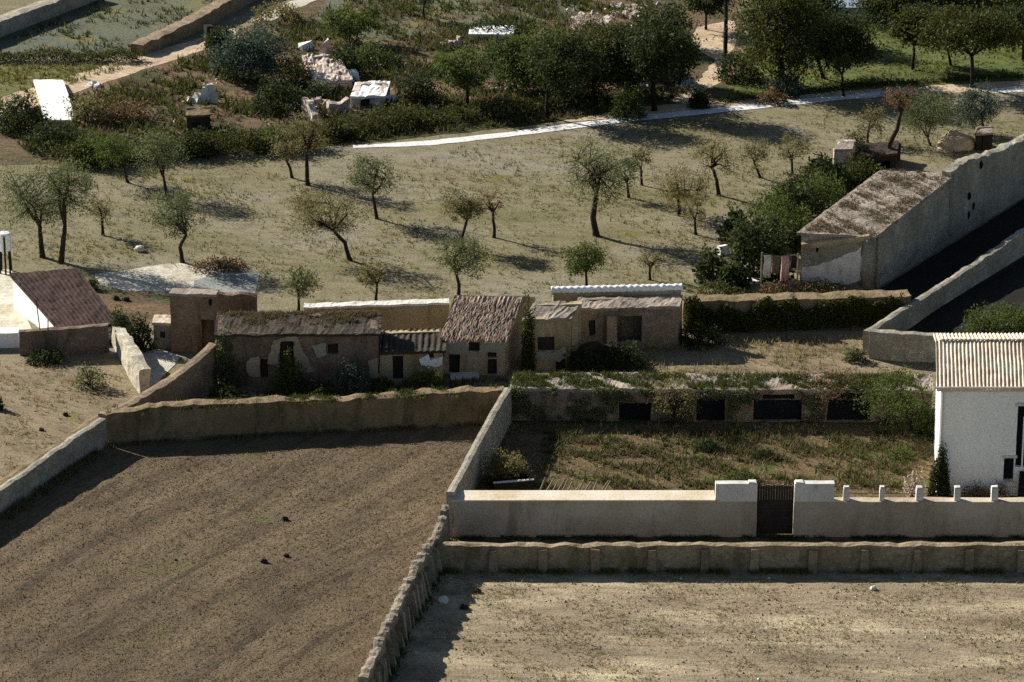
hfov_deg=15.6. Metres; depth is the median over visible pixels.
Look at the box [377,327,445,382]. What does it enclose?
farm wing
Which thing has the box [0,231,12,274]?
water tank
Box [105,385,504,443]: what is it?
field wall
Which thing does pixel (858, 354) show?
shrub
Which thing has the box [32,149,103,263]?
orchard tree
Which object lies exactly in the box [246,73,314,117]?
shrub
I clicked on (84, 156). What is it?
shrub
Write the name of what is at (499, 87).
rubble heap
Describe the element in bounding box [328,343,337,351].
window
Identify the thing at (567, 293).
coping wall
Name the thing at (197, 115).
brown hut
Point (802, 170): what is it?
shrub
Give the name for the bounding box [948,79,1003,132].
orchard tree
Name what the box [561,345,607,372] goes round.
shrub
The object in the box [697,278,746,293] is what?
shrub
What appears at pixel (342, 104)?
tumbled wall
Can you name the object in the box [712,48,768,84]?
shrub
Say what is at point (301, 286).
orchard tree
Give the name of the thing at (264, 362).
door
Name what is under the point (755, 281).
stone slab
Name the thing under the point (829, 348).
yard weeds
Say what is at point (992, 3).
dark tree
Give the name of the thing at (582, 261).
orchard tree
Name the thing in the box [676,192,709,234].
orchard tree
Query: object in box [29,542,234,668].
furrow
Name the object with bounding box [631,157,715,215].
orchard tree
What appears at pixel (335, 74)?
collapsed hut
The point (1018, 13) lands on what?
dark tree
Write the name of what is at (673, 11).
dark tree
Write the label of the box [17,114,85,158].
shrub
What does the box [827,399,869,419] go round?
door
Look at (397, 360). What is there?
door
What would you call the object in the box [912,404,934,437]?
shrub
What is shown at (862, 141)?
shrub
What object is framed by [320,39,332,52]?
broken gable
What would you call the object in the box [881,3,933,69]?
dark tree
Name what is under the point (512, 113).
shrub
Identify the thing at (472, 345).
window
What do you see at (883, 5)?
dark tree
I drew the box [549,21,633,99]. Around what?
dark tree
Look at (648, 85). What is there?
rubble heap
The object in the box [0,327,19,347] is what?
white plinth
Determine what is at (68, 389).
sandy weeds
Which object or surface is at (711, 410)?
door
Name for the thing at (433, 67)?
shrub
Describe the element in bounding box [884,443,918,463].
shrub
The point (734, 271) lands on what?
shrub
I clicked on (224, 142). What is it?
hedge
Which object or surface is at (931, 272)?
dark lane
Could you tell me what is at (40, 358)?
shrub
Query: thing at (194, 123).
door
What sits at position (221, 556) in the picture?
field stubble
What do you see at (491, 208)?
orchard tree
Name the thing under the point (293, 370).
shrub
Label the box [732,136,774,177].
orchard tree
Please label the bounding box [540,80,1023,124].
sand verge
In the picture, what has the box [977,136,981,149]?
door
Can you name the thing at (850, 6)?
white villa
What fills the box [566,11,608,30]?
rubble heap
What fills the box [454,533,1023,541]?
garden wall weeds
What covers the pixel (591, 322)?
window
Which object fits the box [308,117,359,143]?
shrub
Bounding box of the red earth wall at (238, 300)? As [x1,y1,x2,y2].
[218,291,257,312]
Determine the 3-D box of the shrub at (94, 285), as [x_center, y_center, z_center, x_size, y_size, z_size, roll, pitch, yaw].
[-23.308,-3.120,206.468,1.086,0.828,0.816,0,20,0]
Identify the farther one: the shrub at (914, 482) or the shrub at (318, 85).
the shrub at (318, 85)
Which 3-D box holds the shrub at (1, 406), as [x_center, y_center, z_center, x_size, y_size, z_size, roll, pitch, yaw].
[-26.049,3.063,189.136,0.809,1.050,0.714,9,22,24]
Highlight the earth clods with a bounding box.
[0,431,477,681]
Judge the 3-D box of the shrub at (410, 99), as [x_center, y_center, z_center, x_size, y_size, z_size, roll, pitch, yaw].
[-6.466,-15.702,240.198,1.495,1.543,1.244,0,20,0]
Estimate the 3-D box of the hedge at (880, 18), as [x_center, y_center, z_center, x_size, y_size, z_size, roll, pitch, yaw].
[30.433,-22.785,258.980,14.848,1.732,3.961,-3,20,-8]
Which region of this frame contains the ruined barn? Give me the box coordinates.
[577,295,682,347]
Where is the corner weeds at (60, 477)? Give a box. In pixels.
[0,441,115,519]
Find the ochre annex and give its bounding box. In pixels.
[523,300,580,369]
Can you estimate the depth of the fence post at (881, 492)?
173.15 m
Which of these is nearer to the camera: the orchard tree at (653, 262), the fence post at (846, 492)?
the fence post at (846, 492)
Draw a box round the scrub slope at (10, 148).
[0,0,740,164]
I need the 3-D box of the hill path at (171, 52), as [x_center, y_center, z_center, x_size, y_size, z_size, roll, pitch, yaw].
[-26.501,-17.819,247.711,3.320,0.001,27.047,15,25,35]
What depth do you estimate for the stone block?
212.26 m
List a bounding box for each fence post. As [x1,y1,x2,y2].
[843,485,849,500]
[879,485,884,500]
[915,485,922,500]
[954,485,960,500]
[990,485,997,500]
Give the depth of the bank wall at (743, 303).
200.40 m
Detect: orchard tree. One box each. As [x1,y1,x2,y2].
[0,153,83,257]
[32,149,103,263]
[85,128,143,182]
[87,191,115,235]
[124,119,193,195]
[137,180,210,262]
[264,123,307,177]
[276,263,325,310]
[279,107,330,185]
[284,178,368,260]
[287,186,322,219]
[341,148,399,218]
[352,259,389,300]
[420,231,495,294]
[435,188,491,245]
[479,191,506,237]
[550,121,636,236]
[558,237,608,285]
[603,145,646,197]
[626,136,656,185]
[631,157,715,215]
[635,248,663,279]
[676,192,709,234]
[688,126,739,195]
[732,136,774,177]
[769,131,816,171]
[851,103,892,142]
[880,84,920,148]
[893,86,959,145]
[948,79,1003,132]
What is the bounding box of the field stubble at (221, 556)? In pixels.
[0,429,475,681]
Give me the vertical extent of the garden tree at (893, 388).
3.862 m
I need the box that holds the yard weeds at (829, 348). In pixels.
[643,332,862,374]
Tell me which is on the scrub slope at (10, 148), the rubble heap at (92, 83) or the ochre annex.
the rubble heap at (92, 83)
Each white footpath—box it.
[353,92,881,147]
[982,86,1023,92]
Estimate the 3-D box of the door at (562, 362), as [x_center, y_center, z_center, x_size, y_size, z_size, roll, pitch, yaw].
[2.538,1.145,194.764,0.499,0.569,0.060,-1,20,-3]
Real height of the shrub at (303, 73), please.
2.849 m
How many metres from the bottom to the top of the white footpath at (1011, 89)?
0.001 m
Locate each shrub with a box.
[0,87,51,137]
[0,392,5,409]
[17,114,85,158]
[21,347,64,366]
[62,92,110,128]
[63,125,133,171]
[68,361,110,390]
[88,277,99,289]
[89,95,159,125]
[109,299,130,343]
[127,309,157,352]
[165,125,219,160]
[186,255,250,275]
[199,380,253,398]
[212,322,245,387]
[242,119,296,153]
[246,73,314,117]
[247,0,307,27]
[270,347,308,394]
[276,44,315,86]
[293,379,338,395]
[305,75,336,99]
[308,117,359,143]
[328,40,370,74]
[328,357,377,393]
[347,34,399,68]
[355,97,438,131]
[363,376,405,393]
[393,65,446,106]
[401,86,421,106]
[403,366,449,389]
[427,50,444,77]
[461,16,528,34]
[469,94,531,120]
[479,444,535,486]
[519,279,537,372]
[537,77,602,93]
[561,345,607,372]
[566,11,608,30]
[601,338,656,372]
[606,82,647,121]
[677,315,732,351]
[686,80,711,109]
[690,242,731,285]
[692,435,719,453]
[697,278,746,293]
[711,260,752,290]
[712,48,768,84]
[715,201,748,241]
[717,464,763,479]
[722,212,751,252]
[726,205,773,283]
[736,206,790,262]
[745,187,814,245]
[746,178,794,222]
[751,445,782,460]
[755,84,788,105]
[756,278,792,293]
[762,224,794,282]
[764,70,809,98]
[770,173,830,224]
[777,218,805,253]
[783,162,828,199]
[785,277,859,293]
[786,169,847,213]
[802,152,831,173]
[803,151,858,196]
[824,152,889,189]
[840,123,870,164]
[840,344,869,363]
[847,156,886,183]
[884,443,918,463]
[902,470,926,497]
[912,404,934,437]
[926,441,953,497]
[953,480,990,497]
[958,301,1023,333]
[990,480,1009,496]
[1006,307,1023,333]
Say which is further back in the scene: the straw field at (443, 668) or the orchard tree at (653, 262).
the orchard tree at (653, 262)
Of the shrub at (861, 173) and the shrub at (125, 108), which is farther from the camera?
the shrub at (125, 108)
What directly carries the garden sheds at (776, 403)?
on the ground at (558, 230)
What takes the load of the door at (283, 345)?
in the long byre
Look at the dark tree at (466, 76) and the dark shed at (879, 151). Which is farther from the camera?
the dark tree at (466, 76)
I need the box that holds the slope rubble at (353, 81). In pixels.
[281,48,432,115]
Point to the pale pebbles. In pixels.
(754, 636)
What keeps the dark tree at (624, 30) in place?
on the scrub slope at (10, 148)
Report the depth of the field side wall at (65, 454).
180.29 m
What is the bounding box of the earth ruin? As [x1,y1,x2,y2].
[169,288,218,351]
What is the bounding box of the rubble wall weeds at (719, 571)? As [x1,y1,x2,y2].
[442,565,1005,576]
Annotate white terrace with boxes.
[468,25,514,38]
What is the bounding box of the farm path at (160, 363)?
[138,346,178,385]
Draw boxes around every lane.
[450,535,1023,543]
[878,200,1023,319]
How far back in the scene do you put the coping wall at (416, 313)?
196.38 m
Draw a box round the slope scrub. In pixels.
[1,0,689,160]
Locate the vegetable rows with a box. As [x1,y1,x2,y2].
[530,423,934,488]
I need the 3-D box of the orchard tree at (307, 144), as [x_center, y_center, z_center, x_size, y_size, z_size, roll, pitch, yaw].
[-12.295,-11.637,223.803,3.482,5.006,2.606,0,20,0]
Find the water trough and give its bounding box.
[490,473,533,489]
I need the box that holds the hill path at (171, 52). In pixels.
[0,27,236,114]
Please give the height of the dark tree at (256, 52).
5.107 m
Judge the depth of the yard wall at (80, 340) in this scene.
196.53 m
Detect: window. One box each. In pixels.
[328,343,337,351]
[469,342,478,349]
[487,352,496,355]
[538,336,554,348]
[589,320,594,334]
[1003,458,1012,478]
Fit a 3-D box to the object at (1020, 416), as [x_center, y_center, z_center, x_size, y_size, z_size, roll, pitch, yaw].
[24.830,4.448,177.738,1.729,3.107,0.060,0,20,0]
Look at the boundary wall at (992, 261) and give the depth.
204.95 m
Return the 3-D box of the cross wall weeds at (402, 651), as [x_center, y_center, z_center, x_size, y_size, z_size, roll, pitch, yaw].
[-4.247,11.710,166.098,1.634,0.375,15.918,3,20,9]
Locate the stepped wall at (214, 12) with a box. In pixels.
[130,0,255,54]
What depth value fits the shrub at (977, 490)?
177.55 m
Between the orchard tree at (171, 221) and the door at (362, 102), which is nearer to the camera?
the orchard tree at (171, 221)
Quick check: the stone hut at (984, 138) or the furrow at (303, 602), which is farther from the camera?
the stone hut at (984, 138)
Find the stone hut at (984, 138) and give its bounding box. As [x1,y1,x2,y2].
[975,126,992,150]
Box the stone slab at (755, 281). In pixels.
[747,277,759,283]
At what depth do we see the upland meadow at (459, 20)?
261.30 m
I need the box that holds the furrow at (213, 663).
[183,621,270,681]
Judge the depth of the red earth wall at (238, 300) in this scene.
201.64 m
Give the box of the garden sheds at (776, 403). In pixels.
[509,369,932,421]
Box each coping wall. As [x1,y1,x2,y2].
[304,298,448,329]
[551,283,682,301]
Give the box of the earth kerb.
[0,415,98,484]
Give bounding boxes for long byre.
[214,308,381,384]
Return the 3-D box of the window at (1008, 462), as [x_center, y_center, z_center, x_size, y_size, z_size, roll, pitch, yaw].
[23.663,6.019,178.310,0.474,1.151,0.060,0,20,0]
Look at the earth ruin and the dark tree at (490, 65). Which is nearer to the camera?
the earth ruin
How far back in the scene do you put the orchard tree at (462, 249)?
204.16 m
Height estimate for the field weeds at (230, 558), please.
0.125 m
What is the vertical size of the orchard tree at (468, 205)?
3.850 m
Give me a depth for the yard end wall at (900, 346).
195.63 m
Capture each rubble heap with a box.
[84,80,101,86]
[181,83,218,103]
[311,96,347,107]
[378,58,411,67]
[440,35,465,47]
[487,80,516,91]
[565,11,586,23]
[604,2,625,9]
[614,10,639,18]
[639,77,650,88]
[675,76,695,86]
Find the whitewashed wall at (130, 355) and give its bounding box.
[112,325,149,393]
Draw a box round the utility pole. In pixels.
[722,0,727,73]
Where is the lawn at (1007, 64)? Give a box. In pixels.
[723,4,1023,100]
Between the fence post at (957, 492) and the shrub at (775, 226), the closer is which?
the fence post at (957, 492)
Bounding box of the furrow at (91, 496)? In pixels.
[73,480,119,506]
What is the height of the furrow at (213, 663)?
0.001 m
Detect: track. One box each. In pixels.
[257,0,315,20]
[571,4,648,29]
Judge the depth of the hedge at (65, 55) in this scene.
249.99 m
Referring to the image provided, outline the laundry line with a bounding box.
[760,252,798,292]
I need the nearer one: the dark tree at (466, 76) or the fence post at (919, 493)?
the fence post at (919, 493)
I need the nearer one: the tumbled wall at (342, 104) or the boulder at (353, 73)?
the tumbled wall at (342, 104)
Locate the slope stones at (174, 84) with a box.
[81,62,269,133]
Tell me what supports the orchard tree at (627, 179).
on the ground at (558, 230)
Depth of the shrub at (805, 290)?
205.78 m
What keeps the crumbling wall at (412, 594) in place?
on the ground at (558, 230)
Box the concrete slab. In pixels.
[194,273,259,292]
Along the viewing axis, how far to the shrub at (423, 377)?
191.37 m
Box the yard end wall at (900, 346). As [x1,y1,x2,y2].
[869,329,946,361]
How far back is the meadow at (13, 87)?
247.44 m
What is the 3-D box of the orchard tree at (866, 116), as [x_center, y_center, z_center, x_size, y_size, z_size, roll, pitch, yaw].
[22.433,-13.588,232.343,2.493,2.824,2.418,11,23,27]
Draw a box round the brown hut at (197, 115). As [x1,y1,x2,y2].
[186,106,209,132]
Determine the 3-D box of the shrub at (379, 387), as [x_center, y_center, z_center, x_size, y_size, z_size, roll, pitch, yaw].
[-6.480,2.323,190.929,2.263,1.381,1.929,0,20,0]
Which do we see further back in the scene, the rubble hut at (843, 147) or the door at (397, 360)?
the rubble hut at (843, 147)
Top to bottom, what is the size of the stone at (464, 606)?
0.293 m
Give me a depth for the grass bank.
236.38 m
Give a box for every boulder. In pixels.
[297,40,313,50]
[347,69,360,80]
[386,94,397,102]
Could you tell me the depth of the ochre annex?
194.27 m
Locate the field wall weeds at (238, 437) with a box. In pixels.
[104,421,483,447]
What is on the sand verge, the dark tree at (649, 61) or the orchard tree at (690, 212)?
the dark tree at (649, 61)
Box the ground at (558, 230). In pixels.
[0,0,1023,673]
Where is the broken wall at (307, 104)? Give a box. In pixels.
[301,96,317,118]
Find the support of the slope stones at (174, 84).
on the scrub slope at (10, 148)
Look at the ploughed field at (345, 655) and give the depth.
171.93 m
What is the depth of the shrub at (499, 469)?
179.62 m
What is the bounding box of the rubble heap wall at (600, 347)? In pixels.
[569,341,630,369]
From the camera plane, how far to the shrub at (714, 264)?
207.56 m
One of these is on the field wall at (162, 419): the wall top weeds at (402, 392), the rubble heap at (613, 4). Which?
the wall top weeds at (402, 392)
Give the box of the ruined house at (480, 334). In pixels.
[440,295,534,379]
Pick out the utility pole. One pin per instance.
(725, 42)
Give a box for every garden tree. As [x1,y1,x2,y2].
[646,373,703,426]
[793,357,876,407]
[852,358,935,437]
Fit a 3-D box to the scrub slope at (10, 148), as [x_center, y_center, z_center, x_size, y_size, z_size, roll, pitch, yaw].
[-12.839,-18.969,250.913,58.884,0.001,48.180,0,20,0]
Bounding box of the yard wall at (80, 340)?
[19,323,108,355]
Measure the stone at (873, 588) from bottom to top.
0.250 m
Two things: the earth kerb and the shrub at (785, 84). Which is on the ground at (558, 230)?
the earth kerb
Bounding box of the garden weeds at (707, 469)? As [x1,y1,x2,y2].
[488,421,934,496]
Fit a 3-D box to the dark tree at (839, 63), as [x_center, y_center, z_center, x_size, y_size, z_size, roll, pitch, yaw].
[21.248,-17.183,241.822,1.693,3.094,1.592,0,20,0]
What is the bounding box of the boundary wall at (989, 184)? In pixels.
[941,133,1023,243]
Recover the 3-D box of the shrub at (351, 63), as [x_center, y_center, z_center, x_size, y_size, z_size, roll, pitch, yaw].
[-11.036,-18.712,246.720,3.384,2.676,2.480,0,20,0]
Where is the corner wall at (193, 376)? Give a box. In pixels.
[99,342,217,442]
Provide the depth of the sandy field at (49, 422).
190.45 m
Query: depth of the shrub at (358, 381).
190.74 m
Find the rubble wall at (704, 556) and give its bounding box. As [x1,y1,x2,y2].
[436,540,1023,572]
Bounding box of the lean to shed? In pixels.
[152,315,170,348]
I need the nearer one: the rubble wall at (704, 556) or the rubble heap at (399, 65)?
the rubble wall at (704, 556)
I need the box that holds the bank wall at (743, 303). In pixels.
[682,289,910,330]
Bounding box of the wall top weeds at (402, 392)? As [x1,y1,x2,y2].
[107,382,511,415]
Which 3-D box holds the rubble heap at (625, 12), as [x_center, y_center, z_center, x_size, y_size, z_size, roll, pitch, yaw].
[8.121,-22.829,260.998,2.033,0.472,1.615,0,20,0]
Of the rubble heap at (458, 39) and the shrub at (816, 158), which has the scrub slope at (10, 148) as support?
the rubble heap at (458, 39)
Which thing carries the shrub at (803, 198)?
on the ground at (558, 230)
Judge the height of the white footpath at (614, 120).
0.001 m
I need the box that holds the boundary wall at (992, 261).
[863,227,1023,355]
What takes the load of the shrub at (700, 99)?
on the sand verge
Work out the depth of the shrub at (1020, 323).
198.89 m
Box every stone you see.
[134,245,144,251]
[438,595,448,603]
[460,604,468,609]
[869,585,876,590]
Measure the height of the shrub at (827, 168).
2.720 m
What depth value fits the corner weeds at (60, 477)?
179.69 m
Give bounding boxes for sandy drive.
[673,20,737,104]
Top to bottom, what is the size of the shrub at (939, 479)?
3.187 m
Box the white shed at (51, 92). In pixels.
[33,79,74,123]
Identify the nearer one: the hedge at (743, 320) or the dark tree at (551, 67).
the hedge at (743, 320)
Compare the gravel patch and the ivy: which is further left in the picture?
the gravel patch
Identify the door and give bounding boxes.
[193,122,199,132]
[261,359,267,375]
[280,341,293,378]
[360,99,369,105]
[393,356,402,377]
[449,355,459,371]
[487,358,496,372]
[556,358,565,367]
[619,403,650,419]
[696,398,724,419]
[753,400,800,419]
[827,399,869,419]
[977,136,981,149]
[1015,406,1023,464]
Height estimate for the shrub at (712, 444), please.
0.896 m
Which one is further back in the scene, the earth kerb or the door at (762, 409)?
the door at (762, 409)
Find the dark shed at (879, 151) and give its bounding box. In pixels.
[853,141,900,168]
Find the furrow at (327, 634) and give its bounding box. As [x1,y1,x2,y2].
[282,620,353,668]
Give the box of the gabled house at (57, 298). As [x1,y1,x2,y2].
[9,268,117,339]
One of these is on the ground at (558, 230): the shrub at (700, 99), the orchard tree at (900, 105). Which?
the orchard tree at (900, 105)
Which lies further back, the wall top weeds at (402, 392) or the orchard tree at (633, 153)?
the orchard tree at (633, 153)
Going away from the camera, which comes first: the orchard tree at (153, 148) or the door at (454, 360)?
the door at (454, 360)
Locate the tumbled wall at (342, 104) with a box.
[326,98,348,112]
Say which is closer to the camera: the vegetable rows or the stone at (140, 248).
the vegetable rows
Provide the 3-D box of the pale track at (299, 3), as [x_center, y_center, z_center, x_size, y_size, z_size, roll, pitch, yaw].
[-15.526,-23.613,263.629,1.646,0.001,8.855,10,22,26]
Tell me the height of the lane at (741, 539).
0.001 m
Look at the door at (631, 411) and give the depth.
187.79 m
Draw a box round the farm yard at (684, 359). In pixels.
[189,331,930,399]
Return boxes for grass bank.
[67,96,677,165]
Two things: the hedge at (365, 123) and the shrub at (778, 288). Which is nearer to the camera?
the shrub at (778, 288)
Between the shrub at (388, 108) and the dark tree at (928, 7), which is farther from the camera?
the dark tree at (928, 7)
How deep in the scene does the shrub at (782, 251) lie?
207.50 m
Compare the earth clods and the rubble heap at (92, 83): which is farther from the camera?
the rubble heap at (92, 83)
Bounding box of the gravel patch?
[94,263,244,291]
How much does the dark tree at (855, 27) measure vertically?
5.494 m
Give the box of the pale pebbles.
[415,575,1020,679]
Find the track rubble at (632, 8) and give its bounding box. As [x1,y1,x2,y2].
[566,1,660,28]
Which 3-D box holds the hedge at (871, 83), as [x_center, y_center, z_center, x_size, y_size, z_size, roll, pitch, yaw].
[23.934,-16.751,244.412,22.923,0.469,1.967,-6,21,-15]
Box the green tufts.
[5,99,1018,299]
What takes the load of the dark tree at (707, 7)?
on the scrub slope at (10, 148)
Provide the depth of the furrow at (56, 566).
171.15 m
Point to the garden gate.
(774, 514)
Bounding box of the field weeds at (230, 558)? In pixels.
[0,436,439,681]
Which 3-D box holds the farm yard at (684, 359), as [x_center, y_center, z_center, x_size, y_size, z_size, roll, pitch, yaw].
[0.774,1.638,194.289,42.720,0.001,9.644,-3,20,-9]
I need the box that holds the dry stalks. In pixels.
[538,428,934,490]
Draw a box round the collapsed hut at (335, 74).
[302,53,352,92]
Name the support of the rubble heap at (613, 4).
on the scrub slope at (10, 148)
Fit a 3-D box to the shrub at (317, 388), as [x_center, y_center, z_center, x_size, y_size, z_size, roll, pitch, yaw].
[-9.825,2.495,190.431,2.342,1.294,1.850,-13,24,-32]
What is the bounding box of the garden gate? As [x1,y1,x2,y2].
[756,485,793,533]
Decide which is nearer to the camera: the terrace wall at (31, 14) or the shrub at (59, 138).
the shrub at (59, 138)
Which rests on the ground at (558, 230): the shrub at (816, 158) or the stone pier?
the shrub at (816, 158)
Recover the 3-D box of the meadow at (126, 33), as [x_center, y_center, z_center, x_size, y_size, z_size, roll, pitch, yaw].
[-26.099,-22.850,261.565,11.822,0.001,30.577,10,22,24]
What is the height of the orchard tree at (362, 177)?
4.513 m
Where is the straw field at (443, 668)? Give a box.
[392,570,1023,681]
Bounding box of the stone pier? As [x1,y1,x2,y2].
[203,25,212,40]
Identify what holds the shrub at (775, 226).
on the ground at (558, 230)
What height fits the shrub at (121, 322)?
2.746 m
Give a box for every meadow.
[0,0,213,56]
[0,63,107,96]
[303,0,581,41]
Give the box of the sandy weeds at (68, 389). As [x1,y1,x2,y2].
[0,360,127,475]
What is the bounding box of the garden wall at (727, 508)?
[451,479,1023,536]
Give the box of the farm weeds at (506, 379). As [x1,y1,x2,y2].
[200,373,508,398]
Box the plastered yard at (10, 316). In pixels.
[0,269,30,328]
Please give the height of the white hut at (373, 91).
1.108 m
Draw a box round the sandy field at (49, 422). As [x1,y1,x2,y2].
[0,355,138,476]
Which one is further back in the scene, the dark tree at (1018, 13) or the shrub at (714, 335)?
the dark tree at (1018, 13)
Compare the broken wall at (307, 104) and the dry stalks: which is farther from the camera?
the broken wall at (307, 104)
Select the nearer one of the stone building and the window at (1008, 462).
the window at (1008, 462)
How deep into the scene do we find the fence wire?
173.28 m
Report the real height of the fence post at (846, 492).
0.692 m
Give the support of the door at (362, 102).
in the white hut at (373, 91)
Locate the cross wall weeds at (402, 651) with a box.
[388,537,459,681]
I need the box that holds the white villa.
[826,0,866,19]
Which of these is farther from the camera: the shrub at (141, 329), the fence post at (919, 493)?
the shrub at (141, 329)
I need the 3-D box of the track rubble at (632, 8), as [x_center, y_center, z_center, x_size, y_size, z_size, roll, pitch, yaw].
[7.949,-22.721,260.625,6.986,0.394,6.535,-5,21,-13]
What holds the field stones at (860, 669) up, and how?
on the straw field at (443, 668)
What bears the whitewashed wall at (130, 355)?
on the ground at (558, 230)
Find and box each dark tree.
[198,26,233,75]
[199,10,297,85]
[315,2,383,44]
[417,0,434,18]
[429,42,494,105]
[476,10,587,93]
[478,28,535,91]
[518,27,613,117]
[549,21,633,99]
[578,7,644,51]
[584,18,676,92]
[614,9,710,110]
[632,0,705,34]
[658,22,705,86]
[679,0,738,29]
[713,0,857,88]
[771,0,854,27]
[802,2,887,78]
[828,53,852,96]
[849,0,939,21]
[877,0,963,65]
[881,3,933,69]
[900,0,1023,87]
[925,0,983,15]
[961,0,1023,14]
[982,0,1023,59]
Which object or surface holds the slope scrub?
on the scrub slope at (10, 148)
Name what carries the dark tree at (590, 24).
on the scrub slope at (10, 148)
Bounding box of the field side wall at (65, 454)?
[0,417,106,514]
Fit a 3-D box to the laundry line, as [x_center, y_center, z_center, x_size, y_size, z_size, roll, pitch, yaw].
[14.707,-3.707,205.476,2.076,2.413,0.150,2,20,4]
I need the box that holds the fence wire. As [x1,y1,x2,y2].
[835,486,1023,493]
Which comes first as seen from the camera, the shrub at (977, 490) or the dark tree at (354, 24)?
the shrub at (977, 490)
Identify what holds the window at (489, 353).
in the ruined house at (480, 334)
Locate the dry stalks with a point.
(633, 454)
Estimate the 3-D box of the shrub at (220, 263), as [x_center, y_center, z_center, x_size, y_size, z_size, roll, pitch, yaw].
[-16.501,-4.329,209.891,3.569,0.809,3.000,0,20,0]
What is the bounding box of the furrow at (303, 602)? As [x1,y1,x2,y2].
[278,571,352,622]
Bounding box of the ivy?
[511,385,932,424]
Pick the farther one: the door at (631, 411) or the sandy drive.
the sandy drive
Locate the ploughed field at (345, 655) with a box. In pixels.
[0,425,481,681]
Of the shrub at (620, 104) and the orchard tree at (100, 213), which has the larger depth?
the shrub at (620, 104)
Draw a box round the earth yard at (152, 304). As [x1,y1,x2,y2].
[95,288,169,327]
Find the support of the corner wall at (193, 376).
on the ground at (558, 230)
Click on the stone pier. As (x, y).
(207, 28)
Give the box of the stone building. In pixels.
[797,168,955,289]
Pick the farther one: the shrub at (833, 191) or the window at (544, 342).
the shrub at (833, 191)
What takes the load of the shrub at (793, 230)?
on the ground at (558, 230)
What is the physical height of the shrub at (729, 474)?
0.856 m
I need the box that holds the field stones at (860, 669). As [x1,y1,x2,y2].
[399,574,1023,681]
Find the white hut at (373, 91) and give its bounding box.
[350,80,390,107]
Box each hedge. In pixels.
[0,45,154,64]
[35,118,339,167]
[298,92,577,139]
[682,292,904,331]
[715,72,1023,102]
[850,1,1023,29]
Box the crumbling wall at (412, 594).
[358,505,450,681]
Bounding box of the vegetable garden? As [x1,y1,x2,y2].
[475,415,1017,535]
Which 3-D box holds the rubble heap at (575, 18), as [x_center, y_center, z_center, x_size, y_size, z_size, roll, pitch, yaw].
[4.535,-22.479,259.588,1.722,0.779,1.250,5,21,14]
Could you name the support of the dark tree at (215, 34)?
on the scrub slope at (10, 148)
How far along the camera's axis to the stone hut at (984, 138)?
231.12 m
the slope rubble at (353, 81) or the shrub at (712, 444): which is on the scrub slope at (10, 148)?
the slope rubble at (353, 81)
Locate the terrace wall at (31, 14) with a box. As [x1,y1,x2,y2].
[0,0,96,36]
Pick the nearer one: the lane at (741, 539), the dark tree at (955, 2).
the lane at (741, 539)
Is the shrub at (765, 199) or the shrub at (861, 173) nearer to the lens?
the shrub at (765, 199)
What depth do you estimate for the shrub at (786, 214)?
214.19 m
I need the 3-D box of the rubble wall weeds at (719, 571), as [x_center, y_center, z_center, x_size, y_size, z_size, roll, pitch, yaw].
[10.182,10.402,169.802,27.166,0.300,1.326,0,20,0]
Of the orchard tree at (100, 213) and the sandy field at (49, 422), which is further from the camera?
the orchard tree at (100, 213)
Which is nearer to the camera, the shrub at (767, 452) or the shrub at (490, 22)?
the shrub at (767, 452)
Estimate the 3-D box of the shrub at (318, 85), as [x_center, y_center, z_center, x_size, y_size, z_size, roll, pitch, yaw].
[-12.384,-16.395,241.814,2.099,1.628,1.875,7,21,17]
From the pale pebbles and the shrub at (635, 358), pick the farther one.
the shrub at (635, 358)
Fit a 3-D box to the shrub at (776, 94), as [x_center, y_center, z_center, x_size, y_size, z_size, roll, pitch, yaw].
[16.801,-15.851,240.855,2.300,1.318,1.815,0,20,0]
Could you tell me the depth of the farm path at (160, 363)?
195.66 m
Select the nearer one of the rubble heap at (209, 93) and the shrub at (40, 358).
the shrub at (40, 358)
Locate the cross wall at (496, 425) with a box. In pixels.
[446,387,511,536]
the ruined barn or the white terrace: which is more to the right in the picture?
the ruined barn
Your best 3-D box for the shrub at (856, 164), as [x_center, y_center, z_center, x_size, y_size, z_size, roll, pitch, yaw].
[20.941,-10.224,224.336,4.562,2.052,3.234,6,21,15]
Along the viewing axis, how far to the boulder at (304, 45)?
252.88 m
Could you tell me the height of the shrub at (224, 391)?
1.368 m
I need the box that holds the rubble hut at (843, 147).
[833,139,855,174]
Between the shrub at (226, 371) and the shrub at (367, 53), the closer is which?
the shrub at (226, 371)
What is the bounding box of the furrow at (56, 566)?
[0,505,149,606]
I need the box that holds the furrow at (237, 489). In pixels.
[211,465,281,507]
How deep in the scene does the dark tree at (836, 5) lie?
252.59 m
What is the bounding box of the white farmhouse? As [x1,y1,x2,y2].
[933,332,1023,497]

